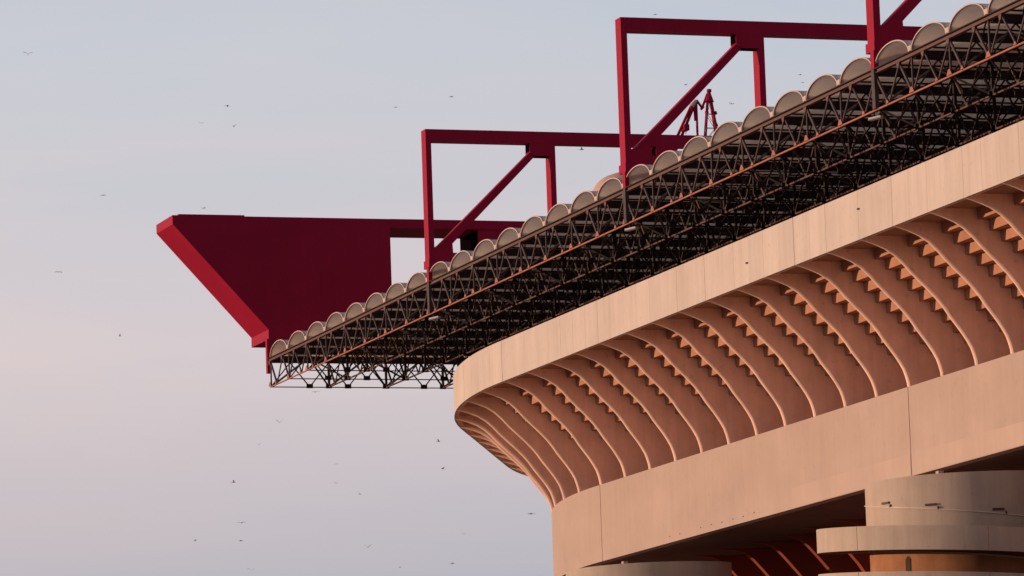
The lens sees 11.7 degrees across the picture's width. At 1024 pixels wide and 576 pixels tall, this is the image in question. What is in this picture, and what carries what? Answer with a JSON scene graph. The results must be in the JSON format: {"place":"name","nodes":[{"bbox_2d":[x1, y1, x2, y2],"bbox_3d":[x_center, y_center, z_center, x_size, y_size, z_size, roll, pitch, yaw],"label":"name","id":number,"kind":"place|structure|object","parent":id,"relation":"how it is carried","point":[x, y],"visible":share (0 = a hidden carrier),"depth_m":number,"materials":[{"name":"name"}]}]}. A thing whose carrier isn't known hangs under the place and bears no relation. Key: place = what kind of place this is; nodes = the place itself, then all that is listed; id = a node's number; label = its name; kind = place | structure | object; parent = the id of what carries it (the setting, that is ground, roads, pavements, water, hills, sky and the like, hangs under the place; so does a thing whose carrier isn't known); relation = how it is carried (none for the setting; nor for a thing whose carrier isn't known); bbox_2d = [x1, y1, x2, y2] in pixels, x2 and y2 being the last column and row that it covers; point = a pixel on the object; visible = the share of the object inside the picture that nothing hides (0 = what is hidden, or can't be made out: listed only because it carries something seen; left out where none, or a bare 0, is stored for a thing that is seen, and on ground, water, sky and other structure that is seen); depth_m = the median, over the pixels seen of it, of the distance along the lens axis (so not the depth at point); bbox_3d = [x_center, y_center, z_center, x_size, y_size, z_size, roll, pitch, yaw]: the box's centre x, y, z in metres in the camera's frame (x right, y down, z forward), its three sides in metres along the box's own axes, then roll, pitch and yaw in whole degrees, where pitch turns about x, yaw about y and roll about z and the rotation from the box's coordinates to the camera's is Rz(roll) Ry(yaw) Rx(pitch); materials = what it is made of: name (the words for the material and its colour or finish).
{"place":"outdoors","nodes":[
{"label":"outdoors","id":0,"kind":"place"},
{"bbox_2d":[0,0,990,575],"label":"sky","id":1,"kind":"structure","parent":0,"point":[118,453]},
{"bbox_2d":[267,0,1023,388],"bbox_3d":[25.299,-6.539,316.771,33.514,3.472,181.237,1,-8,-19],"label":"stadium roof","id":2,"kind":"structure","parent":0,"point":[957,80],"depth_m":319.20,"materials":[{"name":"black metal"}]},
{"bbox_2d":[156,214,524,373],"bbox_3d":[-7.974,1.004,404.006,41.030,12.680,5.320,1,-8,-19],"label":"wedge girder","id":3,"kind":"object","parent":2,"relation":"attached to","point":[267,282],"visible":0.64,"depth_m":398.86,"materials":[{"name":"red metal"}]},
{"bbox_2d":[429,314,440,319],"bbox_3d":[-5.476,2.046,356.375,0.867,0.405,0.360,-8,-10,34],"label":"floodlight","id":4,"kind":"object","parent":2,"relation":"attached to","point":[435,317],"visible":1,"depth_m":356.28,"materials":[{"name":"white metal"}]},
{"bbox_2d":[421,129,711,313],"bbox_3d":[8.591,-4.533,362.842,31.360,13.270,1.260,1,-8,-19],"label":"portal frame","id":5,"kind":"object","parent":2,"relation":"on","point":[539,144],"visible":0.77,"depth_m":359.87,"materials":[{"name":"red paint"}]},
{"bbox_2d":[593,172,621,190],"bbox_3d":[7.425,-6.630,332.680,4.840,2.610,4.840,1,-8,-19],"label":"roof dome","id":6,"kind":"structure","parent":2,"relation":"on","point":[601,182],"depth_m":331.60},
{"bbox_2d":[625,224,637,231],"bbox_3d":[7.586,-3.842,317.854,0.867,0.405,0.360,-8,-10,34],"label":"floodlight","id":7,"kind":"object","parent":2,"relation":"attached to","point":[630,228],"visible":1,"depth_m":317.75,"materials":[{"name":"white metal"}]},
{"bbox_2d":[677,89,717,149],"bbox_3d":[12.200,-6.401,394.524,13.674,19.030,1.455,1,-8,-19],"label":"lattice crane","id":8,"kind":"object","parent":2,"relation":"on","point":[692,108],"visible":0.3,"depth_m":396.50,"materials":[{"name":"red paint"}]},
{"bbox_2d":[615,17,921,223],"bbox_3d":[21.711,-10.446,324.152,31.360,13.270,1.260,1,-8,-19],"label":"portal frame","id":9,"kind":"object","parent":2,"relation":"on","point":[747,35],"visible":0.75,"depth_m":321.05,"materials":[{"name":"red paint"}]},
{"bbox_2d":[868,113,882,120],"bbox_3d":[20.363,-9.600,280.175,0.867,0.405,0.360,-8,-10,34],"label":"floodlight","id":10,"kind":"object","parent":2,"relation":"attached to","point":[874,117],"visible":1,"depth_m":280.08,"materials":[{"name":"white metal"}]},
{"bbox_2d":[865,0,921,109],"bbox_3d":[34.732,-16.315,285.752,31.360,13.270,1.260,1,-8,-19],"label":"portal frame","id":11,"kind":"object","parent":2,"relation":"on","point":[885,32],"visible":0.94,"depth_m":280.23,"materials":[{"name":"red paint"}]},
{"bbox_2d":[566,561,731,575],"bbox_3d":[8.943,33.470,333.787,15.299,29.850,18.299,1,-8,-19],"label":"ramp tower","id":12,"kind":"structure","parent":0,"point":[689,568],"depth_m":330.55,"materials":[{"name":"concrete"}]},
{"bbox_2d":[453,120,1023,575],"bbox_3d":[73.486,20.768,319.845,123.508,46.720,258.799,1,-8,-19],"label":"stadium bowl","id":13,"kind":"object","parent":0,"point":[769,400],"visible":0.86,"depth_m":312.53,"materials":[{"name":"concrete"}]},
{"bbox_2d":[816,470,1023,575],"bbox_3d":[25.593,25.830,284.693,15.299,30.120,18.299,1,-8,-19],"label":"ramp tower","id":14,"kind":"structure","parent":0,"point":[942,523],"depth_m":280.96,"materials":[{"name":"concrete"}]}
]}

